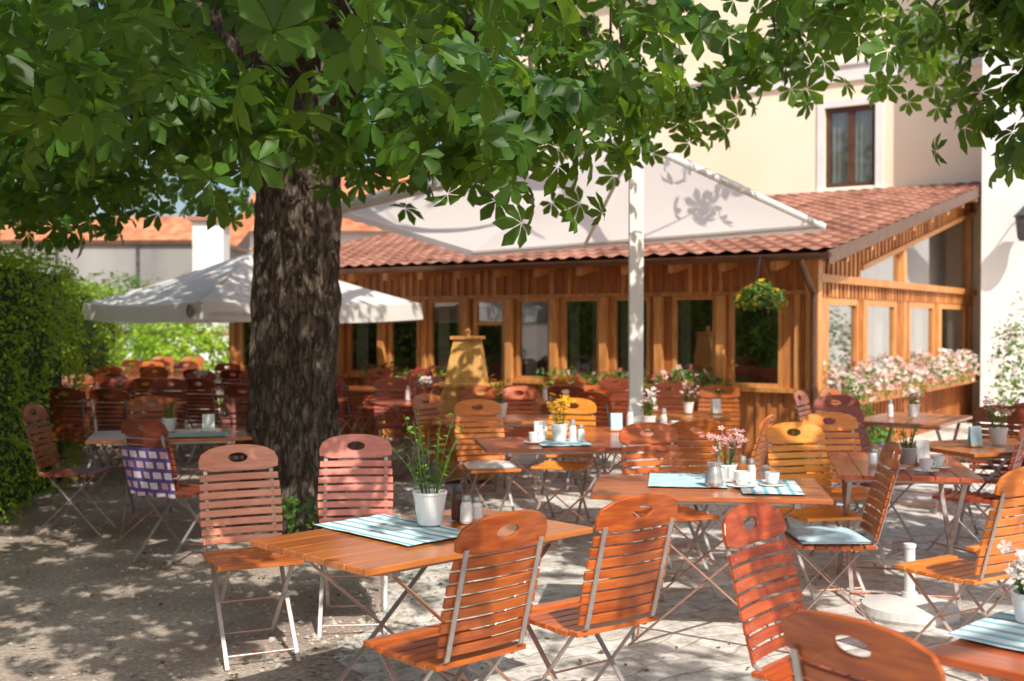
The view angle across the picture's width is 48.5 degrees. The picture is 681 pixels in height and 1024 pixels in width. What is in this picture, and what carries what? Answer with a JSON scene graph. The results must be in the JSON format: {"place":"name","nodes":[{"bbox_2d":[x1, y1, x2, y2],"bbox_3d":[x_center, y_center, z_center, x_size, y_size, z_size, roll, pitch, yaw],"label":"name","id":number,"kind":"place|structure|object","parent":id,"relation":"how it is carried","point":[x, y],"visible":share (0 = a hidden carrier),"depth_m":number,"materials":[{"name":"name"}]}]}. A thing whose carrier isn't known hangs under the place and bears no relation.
{"place":"outdoors","nodes":[
{"label":"outdoors","id":0,"kind":"place"},
{"bbox_2d":[15,1,516,215],"label":"sky","id":1,"kind":"structure","parent":0,"point":[179,205],"materials":[{"name":"white"}]},
{"bbox_2d":[250,231,391,249],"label":"walls","id":2,"kind":"structure","parent":0,"point":[350,235],"depth_m":32.95,"materials":[{"name":"white paint"}]},
{"bbox_2d":[233,173,430,230],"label":"roof","id":3,"kind":"structure","parent":2,"relation":"on","point":[346,225],"depth_m":33.02,"materials":[{"name":"orange tile"}]},
{"bbox_2d":[0,398,972,680],"bbox_3d":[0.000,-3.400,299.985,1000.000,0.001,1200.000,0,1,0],"label":"ground","id":4,"kind":"structure","parent":0,"point":[78,646],"depth_m":6.59,"materials":[{"name":"grey gravel"}]},
{"bbox_2d":[0,233,94,524],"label":"hedge","id":5,"kind":"object","parent":4,"relation":"on","point":[31,331],"visible":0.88,"depth_m":10.02,"materials":[{"name":"green plant"}]},
{"bbox_2d":[22,404,115,535],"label":"folding chair","id":6,"kind":"object","parent":4,"relation":"on","point":[40,411],"visible":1,"depth_m":8.60,"materials":[{"name":"red wood"}]},
{"bbox_2d":[44,387,100,487],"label":"folding chair","id":7,"kind":"object","parent":4,"relation":"on","point":[75,394],"visible":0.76,"depth_m":10.86,"materials":[{"name":"red wood"}]},
{"bbox_2d":[62,374,93,460],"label":"folding chair","id":8,"kind":"object","parent":4,"relation":"on","point":[89,379],"visible":0.23,"depth_m":13.48,"materials":[{"name":"red wood"}]},
{"bbox_2d":[40,267,131,451],"bbox_3d":[-6.117,0.224,14.881,1.545,2.380,5.804,0,1,-9],"label":"hedge","id":9,"kind":"object","parent":4,"relation":"on","point":[97,345],"visible":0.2,"depth_m":15.47,"materials":[{"name":"green plant"}]},
{"bbox_2d":[89,388,130,489],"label":"folding chair","id":10,"kind":"object","parent":4,"relation":"on","point":[97,395],"visible":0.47,"depth_m":10.72,"materials":[{"name":"red wood"}]},
{"bbox_2d":[85,378,136,472],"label":"folding chair","id":11,"kind":"object","parent":4,"relation":"on","point":[130,385],"visible":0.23,"depth_m":12.43,"materials":[{"name":"red wood"}]},
{"bbox_2d":[0,240,250,329],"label":"grey outbuilding","id":12,"kind":"structure","parent":4,"relation":"on","point":[163,260],"depth_m":27.97,"materials":[{"name":"grey paint"}]},
{"bbox_2d":[72,269,195,375],"bbox_3d":[-8.062,-0.051,22.934,3.072,2.775,2.533,0,1,0],"label":"shrub","id":13,"kind":"object","parent":4,"relation":"on","point":[133,285],"visible":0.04,"depth_m":22.77,"materials":[{"name":"green plant"}]},
{"bbox_2d":[119,396,176,523],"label":"folding chair","id":14,"kind":"object","parent":4,"relation":"on","point":[138,404],"visible":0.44,"depth_m":9.49,"materials":[{"name":"brown wood"}]},
{"bbox_2d":[139,378,187,472],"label":"folding chair","id":15,"kind":"object","parent":4,"relation":"on","point":[179,384],"visible":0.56,"depth_m":12.45,"materials":[{"name":"red wood"}]},
{"bbox_2d":[85,428,251,544],"bbox_3d":[-2.550,1.077,8.519,1.150,0.756,0.746,0,1,-15],"label":"folding table","id":16,"kind":"object","parent":4,"relation":"on","point":[109,439],"visible":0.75,"depth_m":8.27,"materials":[{"name":"brown wood"}]},
{"bbox_2d":[121,418,219,567],"bbox_3d":[-2.277,0.983,7.613,0.410,0.974,0.594,0,1,27],"label":"folding chair","id":17,"kind":"object","parent":4,"relation":"on","point":[156,429],"visible":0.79,"depth_m":7.42,"materials":[{"name":"red wood"}]},
{"bbox_2d":[120,446,175,498],"bbox_3d":[-2.377,0.858,7.412,0.408,0.332,0.114,0,1,27],"label":"checked blanket","id":18,"kind":"object","parent":17,"relation":"on","point":[148,471],"visible":1,"depth_m":7.39,"materials":[{"name":"purple fabric"}]},
{"bbox_2d":[115,323,228,405],"bbox_3d":[-6.231,0.241,21.488,2.656,2.209,2.227,0,1,0],"label":"shrub","id":19,"kind":"object","parent":4,"relation":"on","point":[203,342],"visible":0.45,"depth_m":21.05,"materials":[{"name":"green plant"}]},
{"bbox_2d":[115,330,228,393],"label":"garden wall","id":20,"kind":"structure","parent":4,"relation":"on","point":[206,355],"depth_m":24.00,"materials":[{"name":"white paint"}]},
{"bbox_2d":[182,378,232,463],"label":"folding chair","id":21,"kind":"object","parent":4,"relation":"on","point":[204,388],"visible":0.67,"depth_m":12.65,"materials":[{"name":"red wood"}]},
{"bbox_2d":[187,216,231,329],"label":"white gate pillar","id":22,"kind":"structure","parent":4,"relation":"on","point":[211,246],"depth_m":25.97,"materials":[{"name":"paint"}]},
{"bbox_2d":[219,396,247,518],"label":"folding chair","id":23,"kind":"object","parent":4,"relation":"on","point":[230,405],"visible":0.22,"depth_m":9.38,"materials":[{"name":"red wood"}]},
{"bbox_2d":[224,384,248,472],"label":"folding chair","id":24,"kind":"object","parent":4,"relation":"on","point":[231,391],"visible":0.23,"depth_m":11.35,"materials":[{"name":"red wood"}]},
{"bbox_2d":[198,444,303,670],"bbox_3d":[-1.276,1.018,5.523,0.410,0.974,0.594,0,1,-25],"label":"folding chair","id":25,"kind":"object","parent":4,"relation":"on","point":[216,459],"visible":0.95,"depth_m":5.67,"materials":[{"name":"brown wood"}]},
{"bbox_2d":[82,247,422,440],"bbox_3d":[-3.310,0.082,14.594,3.214,2.550,2.955,-1,1,-45],"label":"square parasol","id":26,"kind":"object","parent":4,"relation":"on","point":[219,292],"visible":0.53,"depth_m":13.89,"materials":[{"name":"fabric"}]},
{"bbox_2d":[267,495,331,534],"bbox_3d":[-1.450,1.284,7.693,0.474,0.453,0.412,0,1,0],"label":"shrub","id":27,"kind":"object","parent":4,"relation":"on","point":[289,516],"visible":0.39,"depth_m":7.68,"materials":[{"name":"green plant"}]},
{"bbox_2d":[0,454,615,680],"bbox_3d":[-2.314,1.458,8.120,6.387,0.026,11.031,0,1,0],"label":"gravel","id":28,"kind":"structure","parent":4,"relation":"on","point":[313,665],"depth_m":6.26,"materials":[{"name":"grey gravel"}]},
{"bbox_2d":[317,434,392,637],"bbox_3d":[-0.836,1.010,6.028,0.410,0.974,0.594,0,1,-6],"label":"folding chair","id":29,"kind":"object","parent":4,"relation":"on","point":[335,447],"visible":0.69,"depth_m":6.23,"materials":[{"name":"brown wood"}]},
{"bbox_2d":[336,375,373,448],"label":"folding chair","id":30,"kind":"object","parent":4,"relation":"on","point":[348,414],"visible":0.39,"depth_m":13.48,"materials":[{"name":"red wood"}]},
{"bbox_2d":[351,368,392,439],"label":"folding chair","id":31,"kind":"object","parent":4,"relation":"on","point":[372,373],"visible":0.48,"depth_m":15.17,"materials":[{"name":"red wood"}]},
{"bbox_2d":[340,386,413,447],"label":"folding table","id":32,"kind":"object","parent":4,"relation":"on","point":[354,390],"visible":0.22,"depth_m":14.07,"materials":[{"name":"brown wood"}]},
{"bbox_2d":[374,377,412,467],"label":"folding chair","id":33,"kind":"object","parent":4,"relation":"on","point":[382,383],"visible":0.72,"depth_m":12.66,"materials":[{"name":"red wood"}]},
{"bbox_2d":[10,471,1000,680],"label":"fallen leaves","id":34,"kind":"object","parent":4,"relation":"on","point":[306,617],"visible":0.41,"depth_m":6.48,"materials":[{"name":"brown plant"}]},
{"bbox_2d":[0,0,1023,536],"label":"chestnut tree","id":35,"kind":"object","parent":4,"relation":"on","point":[266,102],"visible":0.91,"depth_m":6.26,"materials":[{"name":"green plant"}]},
{"bbox_2d":[182,181,981,466],"bbox_3d":[1.428,-0.644,17.824,9.920,3.894,8.285,1,1,34],"label":"wooden veranda","id":36,"kind":"object","parent":4,"relation":"on","point":[875,275],"visible":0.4,"depth_m":14.59,"materials":[{"name":"brown wood"}]},
{"bbox_2d":[360,361,447,385],"bbox_3d":[-1.396,0.475,15.239,1.615,0.380,0.492,1,1,34],"label":"flower box","id":37,"kind":"object","parent":36,"relation":"attached to","point":[405,376],"visible":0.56,"depth_m":15.24,"materials":[{"name":"green plant"}]},
{"bbox_2d":[534,366,650,398],"bbox_3d":[0.966,0.485,13.642,1.488,0.413,0.501,1,1,34],"label":"flower box","id":38,"kind":"object","parent":36,"relation":"attached to","point":[550,383],"visible":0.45,"depth_m":13.60,"materials":[{"name":"green plant"}]},
{"bbox_2d":[650,365,732,401],"bbox_3d":[2.041,0.501,12.898,1.034,0.445,0.480,1,1,34],"label":"flower box","id":39,"kind":"object","parent":36,"relation":"attached to","point":[710,380],"visible":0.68,"depth_m":12.87,"materials":[{"name":"green plant"}]},
{"bbox_2d":[732,255,787,314],"bbox_3d":[2.618,-0.579,11.997,0.584,0.645,0.594,0,1,23],"label":"hanging flower basket","id":40,"kind":"object","parent":36,"relation":"hanging from","point":[767,298],"visible":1,"depth_m":11.88,"materials":[{"name":"plant"}]},
{"bbox_2d":[823,355,926,405],"bbox_3d":[4.414,0.482,13.690,0.452,0.580,3.267,1,1,34],"label":"flower box","id":41,"kind":"object","parent":36,"relation":"attached to","point":[882,384],"visible":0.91,"depth_m":13.46,"materials":[{"name":"pink plant"}]},
{"bbox_2d":[908,348,981,392],"bbox_3d":[6.455,0.405,16.715,0.445,0.596,3.805,1,1,34],"label":"flower box","id":42,"kind":"object","parent":36,"relation":"attached to","point":[952,370],"visible":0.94,"depth_m":16.23,"materials":[{"name":"pink plant"}]},
{"bbox_2d":[517,0,1023,424],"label":"cream guesthouse","id":43,"kind":"structure","parent":4,"relation":"on","point":[836,141],"depth_m":19.49,"materials":[{"name":"paint"}]},
{"bbox_2d":[826,104,874,187],"bbox_3d":[5.994,-3.383,19.944,0.890,1.500,0.310,1,1,34],"label":"upper window","id":44,"kind":"structure","parent":43,"relation":"in","point":[850,131],"depth_m":19.85,"materials":[{"name":"brown glass"}]},
{"bbox_2d":[895,0,1023,188],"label":"chestnut tree","id":45,"kind":"object","parent":4,"relation":"on","point":[975,118],"visible":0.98,"depth_m":6.88,"materials":[{"name":"green plant"}]},
{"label":"walls","id":46,"kind":"object","parent":4,"relation":"on","visible":0},
{"bbox_2d":[0,216,249,249],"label":"roof","id":47,"kind":"structure","parent":46,"relation":"on","point":[175,228],"depth_m":37.14,"materials":[{"name":"orange tile"}]},
{"bbox_2d":[333,420,1023,680],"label":"stone pavement","id":48,"kind":"structure","parent":0,"point":[693,632],"depth_m":6.70,"materials":[{"name":"beige stone"}]},
{"bbox_2d":[366,399,434,477],"bbox_3d":[-0.900,1.019,12.019,1.150,0.756,0.746,0,1,-20],"label":"folding table","id":49,"kind":"object","parent":48,"relation":"on","point":[395,404],"visible":0.41,"depth_m":11.73,"materials":[{"name":"brown wood"}]},
{"bbox_2d":[394,385,442,479],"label":"folding chair","id":50,"kind":"object","parent":48,"relation":"on","point":[426,390],"visible":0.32,"depth_m":11.16,"materials":[{"name":"red wood"}]},
{"bbox_2d":[250,508,592,680],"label":"folding table","id":51,"kind":"object","parent":48,"relation":"on","point":[361,555],"visible":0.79,"depth_m":4.27,"materials":[{"name":"brown wood"}]},
{"bbox_2d":[314,514,460,545],"bbox_3d":[-0.470,0.756,4.563,0.360,0.005,0.620,-1,1,-44],"label":"table runner","id":52,"kind":"object","parent":51,"relation":"on","point":[401,530],"visible":0.94,"depth_m":4.55,"materials":[{"name":"fabric"}]},
{"bbox_2d":[394,410,466,525],"bbox_3d":[-0.324,0.511,4.602,0.281,0.477,0.225,0,1,10],"label":"potted plant","id":53,"kind":"object","parent":52,"relation":"on","point":[429,505],"visible":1,"depth_m":4.59,"materials":[{"name":"green plant"}]},
{"bbox_2d":[411,394,489,509],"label":"folding chair","id":54,"kind":"object","parent":48,"relation":"on","point":[434,400],"visible":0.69,"depth_m":9.75,"materials":[{"name":"brown wood"}]},
{"bbox_2d":[363,510,547,680],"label":"folding chair","id":55,"kind":"object","parent":48,"relation":"on","point":[452,642],"visible":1,"depth_m":3.79,"materials":[{"name":"brown wood"}]},
{"bbox_2d":[432,328,499,483],"bbox_3d":[-0.450,0.642,11.312,0.600,1.530,0.460,0,1,8],"label":"wooden serving cabinet","id":56,"kind":"object","parent":48,"relation":"on","point":[467,367],"visible":0.52,"depth_m":11.17,"materials":[{"name":"brown wood"}]},
{"bbox_2d":[457,386,498,495],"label":"folding chair","id":57,"kind":"object","parent":48,"relation":"on","point":[468,393],"visible":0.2,"depth_m":10.92,"materials":[{"name":"brown wood"}]},
{"bbox_2d":[453,399,521,510],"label":"folding chair","id":58,"kind":"object","parent":48,"relation":"on","point":[464,408],"visible":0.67,"depth_m":9.05,"materials":[{"name":"orange wood"}]},
{"bbox_2d":[462,460,515,469],"bbox_3d":[-0.180,0.955,8.817,0.380,0.040,0.360,0,1,-10],"label":"seat cushion","id":59,"kind":"object","parent":58,"relation":"on","point":[486,464],"visible":1,"depth_m":8.69,"materials":[{"name":"white fabric"}]},
{"bbox_2d":[432,415,567,509],"bbox_3d":[-0.100,1.054,9.919,1.150,0.756,0.746,0,1,0],"label":"folding table","id":60,"kind":"object","parent":48,"relation":"on","point":[518,420],"visible":0.44,"depth_m":9.67,"materials":[{"name":"brown wood"}]},
{"bbox_2d":[498,386,544,495],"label":"folding chair","id":61,"kind":"object","parent":48,"relation":"on","point":[530,393],"visible":0.4,"depth_m":10.90,"materials":[{"name":"brown wood"}]},
{"bbox_2d":[474,436,652,554],"bbox_3d":[0.350,1.087,7.919,1.150,0.756,0.746,0,1,-8],"label":"folding table","id":62,"kind":"object","parent":48,"relation":"on","point":[511,447],"visible":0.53,"depth_m":7.65,"materials":[{"name":"brown wood"}]},
{"bbox_2d":[539,439,591,445],"bbox_3d":[0.350,0.702,7.813,0.350,0.004,0.400,0,1,-8],"label":"table runner","id":63,"kind":"object","parent":62,"relation":"on","point":[557,443],"visible":0.85,"depth_m":7.75,"materials":[{"name":"blue fabric"}]},
{"bbox_2d":[547,392,575,440],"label":"potted plant","id":64,"kind":"object","parent":63,"relation":"on","point":[559,431],"visible":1,"depth_m":7.88,"materials":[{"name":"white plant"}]},
{"bbox_2d":[531,398,596,524],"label":"folding chair","id":65,"kind":"object","parent":48,"relation":"on","point":[586,407],"visible":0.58,"depth_m":9.16,"materials":[{"name":"orange wood"}]},
{"bbox_2d":[547,385,598,483],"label":"folding chair","id":66,"kind":"object","parent":48,"relation":"on","point":[573,390],"visible":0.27,"depth_m":11.19,"materials":[{"name":"red wood"}]},
{"bbox_2d":[341,128,825,474],"bbox_3d":[0.144,-0.240,10.958,2.597,3.306,5.000,-1,1,-40],"label":"parasol","id":67,"kind":"object","parent":48,"relation":"on","point":[677,196],"visible":0.66,"depth_m":10.84,"materials":[{"name":"fabric"}]},
{"bbox_2d":[566,385,611,489],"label":"folding chair","id":68,"kind":"object","parent":48,"relation":"on","point":[604,390],"visible":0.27,"depth_m":11.08,"materials":[{"name":"brown wood"}]},
{"bbox_2d":[518,493,677,680],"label":"folding chair","id":69,"kind":"object","parent":48,"relation":"on","point":[584,615],"visible":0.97,"depth_m":4.18,"materials":[{"name":"brown wood"}]},
{"bbox_2d":[576,391,624,500],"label":"folding chair","id":70,"kind":"object","parent":48,"relation":"on","point":[602,399],"visible":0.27,"depth_m":10.15,"materials":[{"name":"brown wood"}]},
{"bbox_2d":[584,377,627,469],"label":"folding chair","id":71,"kind":"object","parent":48,"relation":"on","point":[609,384],"visible":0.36,"depth_m":12.62,"materials":[{"name":"red wood"}]},
{"bbox_2d":[568,426,735,535],"bbox_3d":[1.050,1.074,8.719,1.150,0.756,0.746,0,1,-5],"label":"folding table","id":72,"kind":"object","parent":48,"relation":"on","point":[597,431],"visible":0.2,"depth_m":8.62,"materials":[{"name":"brown wood"}]},
{"bbox_2d":[637,386,659,429],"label":"potted plant","id":73,"kind":"object","parent":72,"relation":"on","point":[649,417],"visible":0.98,"depth_m":8.68,"materials":[{"name":"white plant"}]},
{"bbox_2d":[619,422,719,602],"bbox_3d":[0.929,0.997,6.774,0.410,0.974,0.594,0,1,-20],"label":"folding chair","id":74,"kind":"object","parent":48,"relation":"on","point":[630,434],"visible":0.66,"depth_m":6.96,"materials":[{"name":"brown wood"}]},
{"bbox_2d":[651,382,693,472],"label":"folding chair","id":75,"kind":"object","parent":48,"relation":"on","point":[661,387],"visible":0.23,"depth_m":11.61,"materials":[{"name":"brown wood"}]},
{"bbox_2d":[643,419,725,568],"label":"folding chair","id":76,"kind":"object","parent":48,"relation":"on","point":[684,427],"visible":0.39,"depth_m":7.32,"materials":[{"name":"brown wood"}]},
{"bbox_2d":[647,411,730,472],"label":"folding table","id":77,"kind":"object","parent":48,"relation":"on","point":[682,415],"visible":0.39,"depth_m":10.07,"materials":[{"name":"brown wood"}]},
{"bbox_2d":[590,474,832,653],"bbox_3d":[1.000,1.122,5.819,1.150,0.756,0.746,0,1,8],"label":"folding table","id":78,"kind":"object","parent":48,"relation":"on","point":[611,487],"visible":0.7,"depth_m":5.56,"materials":[{"name":"brown wood"}]},
{"bbox_2d":[648,473,727,487],"bbox_3d":[0.920,0.733,5.963,0.400,0.004,0.500,0,1,8],"label":"table runner","id":79,"kind":"object","parent":78,"relation":"on","point":[674,480],"visible":0.76,"depth_m":5.95,"materials":[{"name":"blue fabric"}]},
{"bbox_2d":[705,461,728,486],"bbox_3d":[1.024,0.674,5.735,0.106,0.120,0.095,-1,1,-39],"label":"milk jug","id":80,"kind":"object","parent":79,"relation":"on","point":[714,476],"visible":1,"depth_m":5.70,"materials":[{"name":"metal"}]},
{"bbox_2d":[700,425,747,481],"bbox_3d":[1.102,0.589,5.905,0.238,0.286,0.176,0,1,0],"label":"potted plant","id":81,"kind":"object","parent":78,"relation":"on","point":[732,466],"visible":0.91,"depth_m":5.90,"materials":[{"name":"pink plant"}]},
{"bbox_2d":[740,479,805,494],"bbox_3d":[1.300,0.737,5.733,0.300,0.004,0.500,0,1,8],"label":"table runner","id":82,"kind":"object","parent":78,"relation":"on","point":[792,487],"visible":0.75,"depth_m":5.64,"materials":[{"name":"fabric"}]},
{"bbox_2d":[695,385,739,472],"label":"folding chair","id":83,"kind":"object","parent":48,"relation":"on","point":[708,391],"visible":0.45,"depth_m":11.18,"materials":[{"name":"brown wood"}]},
{"bbox_2d":[679,414,774,560],"bbox_3d":[1.476,0.981,7.743,0.594,0.974,0.410,0,1,24],"label":"folding chair","id":84,"kind":"object","parent":48,"relation":"on","point":[762,429],"visible":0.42,"depth_m":7.60,"materials":[{"name":"orange wood"}]},
{"bbox_2d":[722,502,869,680],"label":"folding chair","id":85,"kind":"object","parent":48,"relation":"on","point":[768,520],"visible":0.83,"depth_m":3.82,"materials":[{"name":"brown wood"}]},
{"bbox_2d":[765,422,867,601],"bbox_3d":[1.815,0.997,6.796,0.410,0.974,0.594,0,1,-14],"label":"folding chair","id":86,"kind":"object","parent":48,"relation":"on","point":[809,433],"visible":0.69,"depth_m":6.99,"materials":[{"name":"orange wood"}]},
{"bbox_2d":[793,391,855,486],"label":"folding chair","id":87,"kind":"object","parent":48,"relation":"on","point":[804,399],"visible":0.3,"depth_m":10.23,"materials":[{"name":"brown wood"}]},
{"bbox_2d":[782,441,901,622],"bbox_3d":[1.700,1.012,5.910,0.594,0.974,0.410,0,1,7],"label":"folding chair","id":88,"kind":"object","parent":48,"relation":"on","point":[886,458],"visible":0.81,"depth_m":5.82,"materials":[{"name":"brown wood"}]},
{"bbox_2d":[786,526,872,543],"bbox_3d":[1.640,1.004,5.918,0.360,0.040,0.380,0,1,0],"label":"seat cushion","id":89,"kind":"object","parent":88,"relation":"on","point":[821,535],"visible":0.97,"depth_m":5.80,"materials":[{"name":"blue fabric"}]},
{"bbox_2d":[802,412,886,570],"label":"folding chair","id":90,"kind":"object","parent":48,"relation":"on","point":[845,422],"visible":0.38,"depth_m":7.80,"materials":[{"name":"orange wood"}]},
{"bbox_2d":[813,395,876,519],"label":"folding chair","id":91,"kind":"object","parent":48,"relation":"on","point":[822,403],"visible":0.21,"depth_m":9.63,"materials":[{"name":"red wood"}]},
{"bbox_2d":[783,610,945,680],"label":"folding chair","id":92,"kind":"object","parent":48,"relation":"on","point":[810,635],"visible":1,"depth_m":2.41,"materials":[{"name":"brown wood"}]},
{"bbox_2d":[845,385,896,451],"bbox_3d":[3.763,0.911,12.209,0.733,0.861,0.713,0,1,0],"label":"shrub","id":93,"kind":"object","parent":48,"relation":"on","point":[875,438],"visible":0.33,"depth_m":12.09,"materials":[{"name":"green plant"}]},
{"bbox_2d":[824,406,918,552],"bbox_3d":[2.571,0.974,8.171,0.410,0.974,0.594,-1,1,-29],"label":"folding chair","id":94,"kind":"object","parent":48,"relation":"on","point":[857,413],"visible":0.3,"depth_m":8.33,"materials":[{"name":"red wood"}]},
{"bbox_2d":[827,452,983,609],"bbox_3d":[2.280,1.107,6.719,0.746,0.756,1.150,0,1,12],"label":"folding table","id":95,"kind":"object","parent":48,"relation":"on","point":[849,468],"visible":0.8,"depth_m":6.46,"materials":[{"name":"brown wood"}]},
{"bbox_2d":[895,422,919,464],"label":"potted plant","id":96,"kind":"object","parent":95,"relation":"on","point":[908,455],"visible":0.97,"depth_m":6.58,"materials":[{"name":"white plant"}]},
{"bbox_2d":[860,543,960,627],"bbox_3d":[2.160,1.298,6.173,0.520,0.390,0.520,0,1,0],"label":"umbrella stand","id":97,"kind":"object","parent":48,"relation":"on","point":[909,606],"visible":0.89,"depth_m":6.06,"materials":[{"name":"concrete"}]},
{"bbox_2d":[862,412,971,513],"bbox_3d":[3.500,1.054,9.919,0.746,0.756,1.150,1,1,35],"label":"folding table","id":98,"kind":"object","parent":48,"relation":"on","point":[935,422],"visible":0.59,"depth_m":9.70,"materials":[{"name":"brown wood"}]},
{"bbox_2d":[895,467,1023,680],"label":"folding chair","id":99,"kind":"object","parent":48,"relation":"on","point":[964,573],"visible":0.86,"depth_m":4.99,"materials":[{"name":"orange wood"}]},
{"bbox_2d":[898,437,1023,556],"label":"folding table","id":100,"kind":"object","parent":48,"relation":"on","point":[988,452],"visible":0.48,"depth_m":7.59,"materials":[{"name":"brown wood"}]},
{"bbox_2d":[982,396,1014,444],"bbox_3d":[3.296,0.539,7.701,0.209,0.325,0.185,0,1,23],"label":"potted plant","id":101,"kind":"object","parent":100,"relation":"on","point":[998,434],"visible":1,"depth_m":7.68,"materials":[{"name":"white plant"}]},
{"bbox_2d":[932,425,1023,563],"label":"folding chair","id":102,"kind":"object","parent":48,"relation":"on","point":[970,496],"visible":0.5,"depth_m":7.30,"materials":[{"name":"red wood"}]},
{"bbox_2d":[932,638,1023,680],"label":"folding table","id":103,"kind":"object","parent":48,"relation":"on","point":[994,663],"visible":0.55,"depth_m":2.84,"materials":[{"name":"brown wood"}]},
{"bbox_2d":[945,611,1023,650],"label":"table runner","id":104,"kind":"object","parent":103,"relation":"on","point":[1002,629],"visible":0.97,"depth_m":3.05,"materials":[{"name":"fabric"}]},
{"bbox_2d":[997,539,1023,622],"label":"potted plant","id":105,"kind":"object","parent":104,"relation":"on","point":[1015,569],"visible":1,"depth_m":3.12,"materials":[{"name":"white plant"}]},
{"bbox_2d":[954,405,1023,544],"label":"folding chair","id":106,"kind":"object","parent":48,"relation":"on","point":[1015,417],"visible":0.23,"depth_m":8.42,"materials":[{"name":"red wood"}]},
{"bbox_2d":[984,289,1023,436],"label":"shrub","id":107,"kind":"object","parent":48,"relation":"on","point":[1009,350],"visible":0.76,"depth_m":15.60,"materials":[{"name":"green plant"}]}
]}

